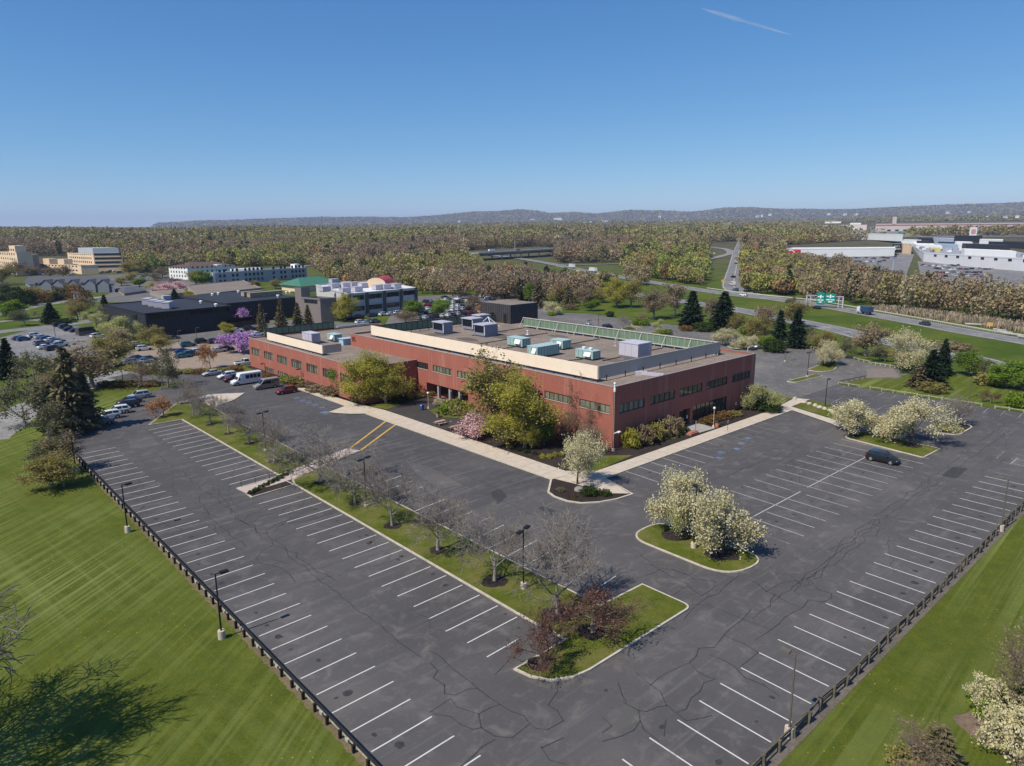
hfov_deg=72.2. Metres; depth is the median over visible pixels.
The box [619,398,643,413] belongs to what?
window
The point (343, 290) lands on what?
rooftop unit
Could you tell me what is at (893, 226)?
store
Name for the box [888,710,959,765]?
tree
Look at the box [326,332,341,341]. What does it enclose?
rooftop unit
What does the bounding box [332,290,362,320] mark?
tree
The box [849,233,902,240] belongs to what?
shed
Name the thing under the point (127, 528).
lamp post
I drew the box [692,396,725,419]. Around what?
window
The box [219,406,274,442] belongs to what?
tree
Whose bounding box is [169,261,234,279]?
hotel
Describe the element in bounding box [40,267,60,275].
tree
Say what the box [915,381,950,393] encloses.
shrub
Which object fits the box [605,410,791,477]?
kerb
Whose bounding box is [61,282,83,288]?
tree
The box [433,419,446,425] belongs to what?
picnic table
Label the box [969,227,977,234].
shopping sign
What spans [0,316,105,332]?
access road
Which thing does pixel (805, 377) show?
verge
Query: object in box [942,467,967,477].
asphalt patch
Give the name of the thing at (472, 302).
tree
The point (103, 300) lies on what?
conifer
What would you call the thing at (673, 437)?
grass patch
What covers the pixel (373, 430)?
yellow crosswalk lines
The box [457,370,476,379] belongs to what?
window
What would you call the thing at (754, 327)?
tree
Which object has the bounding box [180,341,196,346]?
parked car
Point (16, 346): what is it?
parking lot
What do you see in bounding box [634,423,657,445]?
shrub
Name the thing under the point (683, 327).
shrub
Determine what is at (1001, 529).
lamp post
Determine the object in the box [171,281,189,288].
tree
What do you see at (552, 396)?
window
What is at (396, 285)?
rooftop unit
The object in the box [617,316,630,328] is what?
tree
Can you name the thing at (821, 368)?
verge
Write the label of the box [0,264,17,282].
tree
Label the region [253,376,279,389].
van
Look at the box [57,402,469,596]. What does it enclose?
parking lot
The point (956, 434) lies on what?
kerb
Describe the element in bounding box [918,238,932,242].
store
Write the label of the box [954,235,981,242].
store
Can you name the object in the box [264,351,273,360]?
window
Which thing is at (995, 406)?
post and rail fence
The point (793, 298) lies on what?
tree
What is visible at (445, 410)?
shrub
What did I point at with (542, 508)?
asphalt patch
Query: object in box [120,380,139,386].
shrub
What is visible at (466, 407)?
shrub
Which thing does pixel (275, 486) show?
planting bed
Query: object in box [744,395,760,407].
shrub
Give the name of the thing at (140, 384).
shrub
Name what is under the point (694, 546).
lamp post
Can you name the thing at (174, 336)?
parked car
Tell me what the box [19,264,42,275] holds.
tree
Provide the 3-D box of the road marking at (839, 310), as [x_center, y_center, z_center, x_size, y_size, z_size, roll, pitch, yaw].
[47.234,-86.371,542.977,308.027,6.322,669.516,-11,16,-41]
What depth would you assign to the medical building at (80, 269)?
618.54 m
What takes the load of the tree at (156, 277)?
on the parking lot at (116, 296)
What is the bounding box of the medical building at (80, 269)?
[40,258,98,273]
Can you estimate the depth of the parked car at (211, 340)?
226.67 m
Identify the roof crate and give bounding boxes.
[241,290,263,296]
[247,290,281,297]
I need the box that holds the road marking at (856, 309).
[554,263,1023,338]
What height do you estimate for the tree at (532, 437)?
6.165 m
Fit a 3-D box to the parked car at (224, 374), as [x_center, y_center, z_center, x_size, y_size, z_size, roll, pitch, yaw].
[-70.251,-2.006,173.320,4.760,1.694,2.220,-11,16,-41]
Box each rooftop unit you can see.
[141,297,153,305]
[147,299,159,306]
[153,300,165,307]
[161,295,170,299]
[161,301,173,308]
[302,331,320,342]
[319,286,330,291]
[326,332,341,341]
[328,283,339,288]
[329,278,338,282]
[339,282,350,287]
[339,287,350,293]
[349,281,358,285]
[351,286,362,291]
[358,282,367,287]
[371,284,382,289]
[382,284,390,289]
[391,283,401,288]
[432,320,452,333]
[461,316,482,330]
[472,313,490,321]
[473,322,497,336]
[507,335,530,347]
[527,342,559,356]
[550,338,571,349]
[575,346,600,360]
[619,339,651,359]
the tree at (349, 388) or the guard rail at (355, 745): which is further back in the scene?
the tree at (349, 388)
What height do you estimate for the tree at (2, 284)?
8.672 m
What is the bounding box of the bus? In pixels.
[334,323,369,327]
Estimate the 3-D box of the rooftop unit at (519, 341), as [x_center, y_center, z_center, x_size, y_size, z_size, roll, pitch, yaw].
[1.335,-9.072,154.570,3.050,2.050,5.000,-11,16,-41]
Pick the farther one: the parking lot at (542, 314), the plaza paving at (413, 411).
the parking lot at (542, 314)
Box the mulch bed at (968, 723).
[953,711,1023,765]
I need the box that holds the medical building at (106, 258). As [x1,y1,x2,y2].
[67,247,123,271]
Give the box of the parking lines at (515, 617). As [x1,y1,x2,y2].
[83,423,1023,765]
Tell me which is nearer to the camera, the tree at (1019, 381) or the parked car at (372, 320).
the tree at (1019, 381)
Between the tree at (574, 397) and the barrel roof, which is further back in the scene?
the barrel roof
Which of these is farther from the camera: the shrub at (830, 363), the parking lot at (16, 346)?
the parking lot at (16, 346)
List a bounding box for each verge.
[72,456,372,765]
[151,400,312,473]
[294,468,686,677]
[622,326,635,329]
[637,524,756,570]
[789,374,820,381]
[808,365,835,370]
[847,430,938,455]
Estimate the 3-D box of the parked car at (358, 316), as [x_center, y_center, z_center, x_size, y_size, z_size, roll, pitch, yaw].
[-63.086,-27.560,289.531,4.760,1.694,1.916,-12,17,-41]
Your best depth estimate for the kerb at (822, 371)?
176.66 m
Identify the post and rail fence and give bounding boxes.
[751,499,1023,765]
[813,347,869,363]
[837,375,865,383]
[838,381,1023,412]
[870,362,895,367]
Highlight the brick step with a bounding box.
[686,430,698,435]
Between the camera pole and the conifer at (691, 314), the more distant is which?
the conifer at (691, 314)
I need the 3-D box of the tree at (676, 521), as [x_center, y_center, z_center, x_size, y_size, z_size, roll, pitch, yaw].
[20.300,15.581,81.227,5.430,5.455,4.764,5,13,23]
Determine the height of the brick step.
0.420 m
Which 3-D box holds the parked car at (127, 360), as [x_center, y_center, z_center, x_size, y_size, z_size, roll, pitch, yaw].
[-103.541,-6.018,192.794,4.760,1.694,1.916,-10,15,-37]
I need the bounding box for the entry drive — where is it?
[110,373,185,382]
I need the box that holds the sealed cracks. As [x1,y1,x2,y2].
[96,399,1022,765]
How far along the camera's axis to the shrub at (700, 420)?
129.53 m
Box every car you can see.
[16,336,31,340]
[26,332,38,337]
[32,340,50,345]
[33,334,44,338]
[36,344,47,349]
[39,335,55,339]
[44,344,60,350]
[49,338,65,342]
[51,341,68,345]
[52,322,65,326]
[57,324,72,328]
[89,333,104,337]
[96,416,114,423]
[101,408,122,417]
[110,404,131,412]
[115,398,139,406]
[116,395,141,403]
[125,358,143,364]
[127,389,151,397]
[128,341,144,345]
[131,354,141,358]
[135,344,152,350]
[138,357,153,361]
[141,355,156,358]
[166,335,180,339]
[173,352,191,358]
[174,348,189,352]
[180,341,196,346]
[183,350,198,354]
[194,338,206,343]
[201,369,221,376]
[206,338,219,343]
[211,347,226,351]
[217,370,236,379]
[218,345,234,349]
[229,327,243,332]
[243,325,256,330]
[250,331,263,335]
[275,384,297,394]
[346,315,355,319]
[354,314,364,318]
[354,319,363,323]
[367,313,377,316]
[369,318,380,322]
[378,312,386,315]
[602,323,612,327]
[865,448,900,464]
[919,321,930,324]
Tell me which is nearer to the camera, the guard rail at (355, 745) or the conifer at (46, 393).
the guard rail at (355, 745)
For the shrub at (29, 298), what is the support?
on the terrain at (994, 349)
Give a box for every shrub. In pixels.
[0,286,22,294]
[0,293,13,303]
[1,290,16,301]
[8,289,39,305]
[21,285,42,292]
[26,289,50,302]
[38,289,60,300]
[41,318,71,323]
[46,286,68,299]
[57,285,81,297]
[59,317,77,322]
[64,288,93,299]
[96,380,118,386]
[108,380,126,387]
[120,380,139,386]
[122,365,137,370]
[133,381,152,386]
[142,380,160,386]
[177,367,193,373]
[189,367,205,373]
[217,367,234,372]
[228,365,243,371]
[262,372,270,377]
[279,375,304,384]
[295,381,312,387]
[304,384,324,392]
[320,384,338,396]
[348,396,359,402]
[388,394,410,403]
[413,392,425,398]
[425,391,436,396]
[433,398,443,405]
[438,397,466,414]
[461,401,475,414]
[556,487,565,491]
[563,304,578,309]
[573,419,608,443]
[579,485,600,496]
[600,488,611,496]
[605,311,613,316]
[620,427,641,448]
[631,318,639,324]
[634,313,648,322]
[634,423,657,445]
[639,318,649,325]
[645,422,667,440]
[655,415,684,437]
[658,329,672,333]
[674,423,689,433]
[679,325,692,331]
[693,320,712,331]
[697,416,712,423]
[707,414,722,421]
[716,410,732,419]
[727,410,742,416]
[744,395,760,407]
[754,402,783,412]
[761,338,790,352]
[818,361,837,366]
[882,743,923,765]
[902,363,931,389]
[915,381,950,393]
[929,340,978,351]
[939,424,958,431]
[962,670,1023,724]
[967,698,1001,720]
[969,371,1009,385]
[970,700,1023,764]
[998,687,1023,724]
[1003,391,1023,407]
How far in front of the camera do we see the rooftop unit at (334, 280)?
357.11 m
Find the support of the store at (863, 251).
on the terrain at (994, 349)
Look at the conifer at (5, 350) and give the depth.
173.85 m
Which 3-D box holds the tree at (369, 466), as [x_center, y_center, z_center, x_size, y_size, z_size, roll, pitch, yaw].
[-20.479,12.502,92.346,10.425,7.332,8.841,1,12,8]
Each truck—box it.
[223,373,235,381]
[233,358,250,365]
[588,267,596,272]
[856,306,873,314]
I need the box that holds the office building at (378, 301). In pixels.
[316,281,417,315]
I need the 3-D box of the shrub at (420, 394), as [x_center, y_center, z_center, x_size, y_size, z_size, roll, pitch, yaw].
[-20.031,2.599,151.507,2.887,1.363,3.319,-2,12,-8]
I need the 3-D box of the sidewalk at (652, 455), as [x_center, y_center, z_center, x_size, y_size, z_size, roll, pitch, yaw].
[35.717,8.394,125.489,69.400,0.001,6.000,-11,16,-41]
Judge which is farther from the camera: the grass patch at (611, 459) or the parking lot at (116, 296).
the parking lot at (116, 296)
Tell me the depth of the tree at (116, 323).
235.52 m
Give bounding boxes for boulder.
[574,486,583,492]
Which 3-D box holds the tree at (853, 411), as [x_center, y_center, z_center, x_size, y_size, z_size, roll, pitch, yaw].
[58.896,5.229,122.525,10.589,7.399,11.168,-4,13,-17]
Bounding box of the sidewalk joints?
[380,412,778,472]
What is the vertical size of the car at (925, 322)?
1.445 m
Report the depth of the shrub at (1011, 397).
139.38 m
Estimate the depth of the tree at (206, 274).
466.18 m
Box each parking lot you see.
[0,326,105,359]
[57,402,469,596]
[91,273,194,301]
[114,385,212,418]
[122,342,249,367]
[151,320,355,344]
[177,364,549,509]
[216,384,1023,765]
[386,293,564,323]
[556,313,717,338]
[690,330,899,401]
[827,252,914,275]
[870,230,1023,236]
[918,261,1023,299]
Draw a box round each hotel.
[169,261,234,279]
[207,264,306,282]
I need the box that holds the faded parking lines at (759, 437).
[267,370,1023,585]
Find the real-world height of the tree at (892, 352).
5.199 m
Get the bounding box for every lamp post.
[70,433,79,470]
[121,482,131,532]
[214,569,228,639]
[256,410,268,450]
[357,455,370,506]
[516,525,530,589]
[691,484,701,548]
[779,646,796,738]
[997,476,1008,531]
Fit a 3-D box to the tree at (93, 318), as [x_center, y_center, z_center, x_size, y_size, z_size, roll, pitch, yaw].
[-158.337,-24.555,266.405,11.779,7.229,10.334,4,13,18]
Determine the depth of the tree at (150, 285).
424.28 m
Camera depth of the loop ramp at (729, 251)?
825.17 m
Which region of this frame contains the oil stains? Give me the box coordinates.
[96,427,1016,764]
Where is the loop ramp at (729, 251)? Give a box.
[711,247,733,258]
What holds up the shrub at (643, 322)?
on the verge
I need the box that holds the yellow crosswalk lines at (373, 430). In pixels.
[333,398,410,449]
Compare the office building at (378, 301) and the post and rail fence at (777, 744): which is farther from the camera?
the office building at (378, 301)
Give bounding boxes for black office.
[103,291,295,336]
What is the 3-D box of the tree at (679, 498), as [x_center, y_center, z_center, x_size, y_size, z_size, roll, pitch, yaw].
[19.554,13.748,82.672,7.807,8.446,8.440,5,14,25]
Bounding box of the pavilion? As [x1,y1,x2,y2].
[280,276,328,291]
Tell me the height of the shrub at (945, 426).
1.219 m
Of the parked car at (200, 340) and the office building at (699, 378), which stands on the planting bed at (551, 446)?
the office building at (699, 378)
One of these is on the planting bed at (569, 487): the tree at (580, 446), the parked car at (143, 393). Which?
the tree at (580, 446)
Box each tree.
[0,259,29,275]
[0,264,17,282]
[0,281,24,289]
[0,299,32,317]
[0,372,56,426]
[0,580,39,682]
[5,309,44,325]
[6,348,55,382]
[8,398,75,439]
[9,445,87,488]
[18,367,56,391]
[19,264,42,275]
[21,440,68,472]
[33,428,87,464]
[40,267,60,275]
[43,335,131,387]
[48,456,80,486]
[52,264,76,275]
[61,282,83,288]
[61,292,98,308]
[62,301,90,318]
[77,309,108,327]
[85,332,140,364]
[94,304,104,315]
[94,314,129,337]
[94,327,136,345]
[113,275,132,285]
[115,259,143,272]
[120,321,143,337]
[120,355,147,382]
[124,272,140,282]
[131,278,147,286]
[132,324,169,344]
[133,257,148,272]
[137,272,162,280]
[143,281,160,289]
[143,342,184,387]
[143,395,173,416]
[144,333,176,350]
[150,276,168,282]
[151,282,176,289]
[152,267,168,276]
[168,380,209,415]
[169,277,181,281]
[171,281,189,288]
[172,377,201,398]
[181,390,230,423]
[182,269,210,283]
[182,290,194,295]
[191,270,214,283]
[195,341,217,368]
[215,330,256,352]
[217,397,248,432]
[219,321,235,332]
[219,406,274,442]
[233,307,251,317]
[246,415,296,460]
[249,280,261,285]
[262,421,386,482]
[269,278,281,288]
[316,450,395,502]
[326,358,339,386]
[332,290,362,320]
[335,346,406,401]
[346,463,429,525]
[356,352,418,402]
[391,308,419,321]
[402,300,426,314]
[404,483,476,549]
[405,379,420,395]
[426,298,453,313]
[442,342,533,433]
[450,501,539,580]
[452,412,489,437]
[461,294,481,309]
[473,303,480,313]
[477,365,566,447]
[501,605,574,680]
[504,503,607,616]
[516,417,546,448]
[523,282,533,298]
[537,415,559,444]
[542,301,561,312]
[545,282,571,301]
[548,579,656,648]
[551,406,590,439]
[558,427,610,483]
[564,371,592,417]
[572,283,595,305]
[576,394,601,426]
[580,299,602,310]
[590,286,606,302]
[599,275,633,306]
[616,275,645,306]
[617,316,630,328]
[633,284,670,318]
[644,465,714,534]
[652,319,662,331]
[661,281,687,316]
[665,501,701,538]
[683,486,770,558]
[702,294,717,317]
[711,327,738,345]
[723,329,742,343]
[727,311,746,328]
[729,335,754,349]
[735,325,751,336]
[739,314,772,336]
[740,384,785,408]
[746,304,791,333]
[747,334,761,348]
[754,336,775,346]
[772,298,813,321]
[786,296,796,303]
[802,325,821,347]
[807,329,838,350]
[814,344,835,366]
[819,339,846,364]
[828,398,885,436]
[837,319,896,355]
[838,338,859,357]
[860,344,903,361]
[870,395,965,444]
[883,407,918,435]
[884,325,939,370]
[885,348,911,366]
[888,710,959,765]
[940,397,966,424]
[950,394,978,420]
[951,349,989,375]
[966,358,995,372]
[979,390,1002,402]
[980,358,1023,386]
[983,616,1023,707]
[1004,361,1023,389]
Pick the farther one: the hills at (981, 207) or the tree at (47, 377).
the hills at (981, 207)
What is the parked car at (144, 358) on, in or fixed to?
on the parking lot at (226, 358)
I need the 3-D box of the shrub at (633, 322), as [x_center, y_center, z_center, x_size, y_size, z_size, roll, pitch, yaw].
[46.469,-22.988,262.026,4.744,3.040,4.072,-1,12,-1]
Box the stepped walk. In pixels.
[236,448,359,492]
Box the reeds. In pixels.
[871,304,1023,332]
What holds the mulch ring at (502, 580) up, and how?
on the verge at (579, 654)
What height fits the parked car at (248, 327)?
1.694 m
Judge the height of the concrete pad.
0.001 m
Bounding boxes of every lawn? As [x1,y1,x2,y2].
[0,374,361,765]
[778,368,1023,765]
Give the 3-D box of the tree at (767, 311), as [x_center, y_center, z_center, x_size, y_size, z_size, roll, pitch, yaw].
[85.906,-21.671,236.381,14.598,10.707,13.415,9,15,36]
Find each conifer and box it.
[0,338,27,380]
[36,385,54,431]
[39,303,62,323]
[41,347,106,436]
[73,370,109,432]
[97,294,108,314]
[171,289,179,297]
[256,303,267,332]
[273,299,288,326]
[291,302,303,324]
[302,304,313,323]
[519,289,529,300]
[530,279,546,307]
[558,284,575,306]
[676,290,707,327]
[706,291,738,330]
[771,310,787,342]
[783,309,808,347]
[902,723,966,765]
[911,350,953,389]
[938,338,955,375]
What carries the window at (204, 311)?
in the black office
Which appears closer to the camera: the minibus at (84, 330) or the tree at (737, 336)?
the tree at (737, 336)
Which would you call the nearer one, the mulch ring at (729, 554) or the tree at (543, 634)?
the tree at (543, 634)
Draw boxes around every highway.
[493,255,1023,344]
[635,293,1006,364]
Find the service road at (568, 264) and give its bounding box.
[550,264,594,264]
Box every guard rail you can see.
[74,454,379,765]
[710,288,1003,333]
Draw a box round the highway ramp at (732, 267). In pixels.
[722,241,795,303]
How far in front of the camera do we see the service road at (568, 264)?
695.70 m
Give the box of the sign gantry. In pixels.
[805,292,843,307]
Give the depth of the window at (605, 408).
116.42 m
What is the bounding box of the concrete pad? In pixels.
[180,393,242,404]
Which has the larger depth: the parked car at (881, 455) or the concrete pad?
the concrete pad
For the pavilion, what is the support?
on the terrain at (994, 349)
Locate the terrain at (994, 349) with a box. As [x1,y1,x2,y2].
[0,204,1023,445]
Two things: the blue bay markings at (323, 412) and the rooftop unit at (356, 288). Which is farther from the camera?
the rooftop unit at (356, 288)
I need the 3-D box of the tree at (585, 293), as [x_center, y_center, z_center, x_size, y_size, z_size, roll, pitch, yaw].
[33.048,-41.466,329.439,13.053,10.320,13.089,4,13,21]
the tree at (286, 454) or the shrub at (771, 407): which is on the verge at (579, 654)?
the tree at (286, 454)
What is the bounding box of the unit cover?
[338,337,350,345]
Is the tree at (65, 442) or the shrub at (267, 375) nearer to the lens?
the tree at (65, 442)
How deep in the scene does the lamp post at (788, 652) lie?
49.40 m
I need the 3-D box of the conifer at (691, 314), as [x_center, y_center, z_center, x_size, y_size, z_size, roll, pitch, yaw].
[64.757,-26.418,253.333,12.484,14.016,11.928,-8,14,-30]
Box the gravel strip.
[760,507,1023,765]
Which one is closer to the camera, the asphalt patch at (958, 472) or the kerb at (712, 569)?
the kerb at (712, 569)
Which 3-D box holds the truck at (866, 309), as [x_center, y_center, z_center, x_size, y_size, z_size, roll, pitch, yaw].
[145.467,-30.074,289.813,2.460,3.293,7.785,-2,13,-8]
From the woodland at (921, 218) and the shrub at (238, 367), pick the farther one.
the woodland at (921, 218)
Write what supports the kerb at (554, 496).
on the parking lot at (584, 704)
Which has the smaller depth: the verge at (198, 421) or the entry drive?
the verge at (198, 421)
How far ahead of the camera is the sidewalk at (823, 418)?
133.18 m
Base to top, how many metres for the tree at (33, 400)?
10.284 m
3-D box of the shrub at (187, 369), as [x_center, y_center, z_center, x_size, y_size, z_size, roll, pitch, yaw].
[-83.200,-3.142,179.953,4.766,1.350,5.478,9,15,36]
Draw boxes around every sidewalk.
[298,387,571,478]
[556,474,627,492]
[567,398,809,476]
[792,407,850,429]
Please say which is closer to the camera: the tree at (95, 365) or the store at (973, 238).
the tree at (95, 365)
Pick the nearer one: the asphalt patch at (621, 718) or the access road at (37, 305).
the asphalt patch at (621, 718)
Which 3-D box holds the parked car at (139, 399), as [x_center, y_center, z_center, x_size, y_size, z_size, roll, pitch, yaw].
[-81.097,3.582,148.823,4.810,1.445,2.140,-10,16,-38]
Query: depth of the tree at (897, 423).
115.17 m
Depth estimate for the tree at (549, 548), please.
64.71 m
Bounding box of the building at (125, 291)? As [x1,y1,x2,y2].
[116,286,145,295]
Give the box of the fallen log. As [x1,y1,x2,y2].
[965,323,993,325]
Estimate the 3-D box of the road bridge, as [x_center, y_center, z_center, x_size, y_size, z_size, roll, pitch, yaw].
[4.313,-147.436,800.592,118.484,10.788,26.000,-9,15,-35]
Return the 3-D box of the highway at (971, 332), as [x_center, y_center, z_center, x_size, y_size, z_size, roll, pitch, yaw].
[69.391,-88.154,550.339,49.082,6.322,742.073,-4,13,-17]
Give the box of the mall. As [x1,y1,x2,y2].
[912,240,1023,270]
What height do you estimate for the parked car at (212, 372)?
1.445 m
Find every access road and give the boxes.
[0,296,101,314]
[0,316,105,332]
[0,317,76,321]
[0,367,212,439]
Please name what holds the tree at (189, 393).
on the verge at (198, 421)
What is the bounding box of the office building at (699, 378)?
[248,299,755,448]
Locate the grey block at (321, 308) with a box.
[294,287,336,321]
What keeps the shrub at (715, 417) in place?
on the planting bed at (551, 446)
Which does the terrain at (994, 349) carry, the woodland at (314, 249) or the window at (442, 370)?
the woodland at (314, 249)
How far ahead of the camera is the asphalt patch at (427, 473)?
103.36 m
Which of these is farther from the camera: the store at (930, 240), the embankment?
the store at (930, 240)
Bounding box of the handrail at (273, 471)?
[241,456,316,486]
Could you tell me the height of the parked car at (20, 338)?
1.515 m
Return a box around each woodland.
[0,223,1023,242]
[0,231,818,272]
[4,214,1023,228]
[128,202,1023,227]
[319,251,1023,319]
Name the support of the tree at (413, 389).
on the planting bed at (551, 446)
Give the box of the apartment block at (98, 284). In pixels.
[24,276,114,292]
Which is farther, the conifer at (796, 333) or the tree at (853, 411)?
the conifer at (796, 333)
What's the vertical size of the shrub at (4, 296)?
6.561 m
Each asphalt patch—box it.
[128,434,157,447]
[406,460,460,487]
[491,489,506,503]
[539,506,554,514]
[540,506,570,518]
[608,701,638,734]
[790,488,812,496]
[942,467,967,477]
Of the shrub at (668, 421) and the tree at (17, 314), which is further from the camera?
the tree at (17, 314)
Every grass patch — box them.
[369,400,404,408]
[429,406,464,417]
[568,455,630,470]
[663,433,685,440]
[759,395,791,403]
[794,400,839,418]
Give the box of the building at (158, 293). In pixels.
[150,288,188,297]
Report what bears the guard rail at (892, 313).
on the terrain at (994, 349)
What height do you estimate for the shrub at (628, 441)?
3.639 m
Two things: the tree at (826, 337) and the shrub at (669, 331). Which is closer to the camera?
the tree at (826, 337)
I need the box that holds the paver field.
[867,368,897,377]
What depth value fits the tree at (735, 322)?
241.85 m
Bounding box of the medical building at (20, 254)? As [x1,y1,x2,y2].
[0,245,40,275]
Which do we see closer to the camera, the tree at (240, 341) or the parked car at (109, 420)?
the parked car at (109, 420)
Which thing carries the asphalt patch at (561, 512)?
on the parking lot at (584, 704)
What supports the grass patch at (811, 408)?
on the parking lot at (584, 704)
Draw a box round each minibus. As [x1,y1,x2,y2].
[75,326,97,334]
[230,370,261,385]
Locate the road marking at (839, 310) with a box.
[499,256,1021,343]
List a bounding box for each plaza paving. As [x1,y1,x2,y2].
[389,397,460,428]
[685,423,713,432]
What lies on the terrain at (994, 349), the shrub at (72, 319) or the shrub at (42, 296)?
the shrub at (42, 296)
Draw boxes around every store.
[787,247,894,256]
[825,225,866,229]
[875,217,1023,230]
[892,243,901,251]
[901,239,920,244]
[902,243,911,253]
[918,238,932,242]
[933,237,953,242]
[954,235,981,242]
[979,239,1002,243]
[988,241,1023,248]
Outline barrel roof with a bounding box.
[366,276,393,287]
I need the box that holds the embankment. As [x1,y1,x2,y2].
[469,254,483,261]
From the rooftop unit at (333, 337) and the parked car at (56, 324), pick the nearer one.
the rooftop unit at (333, 337)
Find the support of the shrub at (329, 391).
on the terrain at (994, 349)
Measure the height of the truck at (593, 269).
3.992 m
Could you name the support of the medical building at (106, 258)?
on the terrain at (994, 349)
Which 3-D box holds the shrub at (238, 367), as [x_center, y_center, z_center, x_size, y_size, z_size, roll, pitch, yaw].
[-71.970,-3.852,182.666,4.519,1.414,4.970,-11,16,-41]
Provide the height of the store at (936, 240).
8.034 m
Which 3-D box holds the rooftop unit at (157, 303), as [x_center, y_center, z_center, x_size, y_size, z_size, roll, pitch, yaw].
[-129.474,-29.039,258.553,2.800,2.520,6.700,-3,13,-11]
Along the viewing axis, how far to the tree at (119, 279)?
473.05 m
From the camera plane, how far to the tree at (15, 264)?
580.84 m
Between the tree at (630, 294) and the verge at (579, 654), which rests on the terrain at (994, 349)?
the tree at (630, 294)
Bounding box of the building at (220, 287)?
[186,280,260,294]
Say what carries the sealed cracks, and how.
on the parking lot at (584, 704)
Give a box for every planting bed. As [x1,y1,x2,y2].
[241,364,300,387]
[245,366,766,470]
[250,481,291,495]
[549,476,630,501]
[938,423,970,433]
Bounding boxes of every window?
[149,313,164,318]
[166,312,181,316]
[183,310,197,315]
[199,309,213,313]
[215,307,228,312]
[252,347,260,356]
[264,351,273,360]
[265,367,274,372]
[278,355,286,364]
[292,359,301,368]
[304,299,316,303]
[307,363,317,373]
[323,368,334,378]
[340,373,352,383]
[417,361,427,369]
[433,365,451,375]
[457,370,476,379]
[544,391,571,404]
[579,399,609,413]
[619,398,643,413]
[650,390,674,404]
[680,383,701,396]
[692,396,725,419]
[706,376,726,389]
[732,370,749,381]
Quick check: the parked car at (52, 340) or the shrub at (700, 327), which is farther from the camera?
the shrub at (700, 327)
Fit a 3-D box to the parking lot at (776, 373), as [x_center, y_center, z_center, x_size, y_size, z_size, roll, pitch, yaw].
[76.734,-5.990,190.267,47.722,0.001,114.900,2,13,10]
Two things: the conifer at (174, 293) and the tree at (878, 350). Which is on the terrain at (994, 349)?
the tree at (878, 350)
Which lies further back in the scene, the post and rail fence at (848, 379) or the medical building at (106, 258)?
the medical building at (106, 258)
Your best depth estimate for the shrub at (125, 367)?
183.91 m
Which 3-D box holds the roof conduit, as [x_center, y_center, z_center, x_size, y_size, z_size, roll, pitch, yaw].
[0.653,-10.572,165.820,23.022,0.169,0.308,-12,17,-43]
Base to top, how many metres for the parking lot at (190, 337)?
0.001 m
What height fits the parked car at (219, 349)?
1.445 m
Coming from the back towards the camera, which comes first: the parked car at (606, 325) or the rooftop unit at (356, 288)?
the rooftop unit at (356, 288)
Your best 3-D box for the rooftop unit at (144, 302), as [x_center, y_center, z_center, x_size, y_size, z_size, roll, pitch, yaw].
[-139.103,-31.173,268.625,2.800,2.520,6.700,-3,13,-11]
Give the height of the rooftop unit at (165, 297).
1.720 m
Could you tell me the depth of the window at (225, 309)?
258.50 m
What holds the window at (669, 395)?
in the office building at (699, 378)
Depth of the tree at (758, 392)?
137.66 m
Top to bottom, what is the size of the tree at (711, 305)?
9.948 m
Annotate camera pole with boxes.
[611,382,620,451]
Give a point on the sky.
(114, 113)
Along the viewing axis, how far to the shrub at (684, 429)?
123.42 m
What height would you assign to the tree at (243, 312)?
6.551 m
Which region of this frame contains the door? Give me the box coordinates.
[679,409,686,423]
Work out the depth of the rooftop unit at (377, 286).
316.20 m
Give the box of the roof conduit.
[479,333,545,343]
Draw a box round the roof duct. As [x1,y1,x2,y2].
[635,371,664,375]
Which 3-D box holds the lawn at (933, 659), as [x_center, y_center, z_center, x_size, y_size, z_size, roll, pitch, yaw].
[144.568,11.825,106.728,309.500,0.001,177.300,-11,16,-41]
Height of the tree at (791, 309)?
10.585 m
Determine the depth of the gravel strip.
58.66 m
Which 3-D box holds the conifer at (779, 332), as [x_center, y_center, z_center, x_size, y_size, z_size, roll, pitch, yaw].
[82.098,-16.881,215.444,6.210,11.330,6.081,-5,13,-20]
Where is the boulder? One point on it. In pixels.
(576, 489)
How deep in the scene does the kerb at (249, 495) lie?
97.91 m
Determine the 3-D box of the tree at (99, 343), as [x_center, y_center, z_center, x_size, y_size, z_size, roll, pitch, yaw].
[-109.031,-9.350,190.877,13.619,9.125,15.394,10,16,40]
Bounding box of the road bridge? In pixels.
[470,247,554,258]
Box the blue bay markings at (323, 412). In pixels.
[294,395,751,459]
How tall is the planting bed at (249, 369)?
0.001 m
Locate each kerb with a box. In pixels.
[148,403,314,474]
[246,481,294,497]
[292,467,688,681]
[298,389,345,405]
[366,413,550,478]
[547,474,633,503]
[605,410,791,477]
[635,523,758,572]
[787,374,821,382]
[807,365,836,371]
[845,430,939,457]
[933,423,971,434]
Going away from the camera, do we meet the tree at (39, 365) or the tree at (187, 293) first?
the tree at (39, 365)
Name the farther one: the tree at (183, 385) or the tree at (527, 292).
the tree at (527, 292)
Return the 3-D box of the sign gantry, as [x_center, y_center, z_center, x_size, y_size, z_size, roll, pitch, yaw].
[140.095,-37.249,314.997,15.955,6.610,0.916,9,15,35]
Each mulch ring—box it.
[313,480,326,484]
[349,501,360,505]
[383,522,401,528]
[430,546,446,553]
[482,574,507,587]
[528,656,552,670]
[544,605,572,621]
[578,624,605,640]
[661,529,691,540]
[704,546,738,559]
[849,433,863,436]
[903,443,921,447]
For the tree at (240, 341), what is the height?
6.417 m
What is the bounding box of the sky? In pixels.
[0,0,1023,227]
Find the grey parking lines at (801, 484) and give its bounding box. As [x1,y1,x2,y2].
[626,440,927,535]

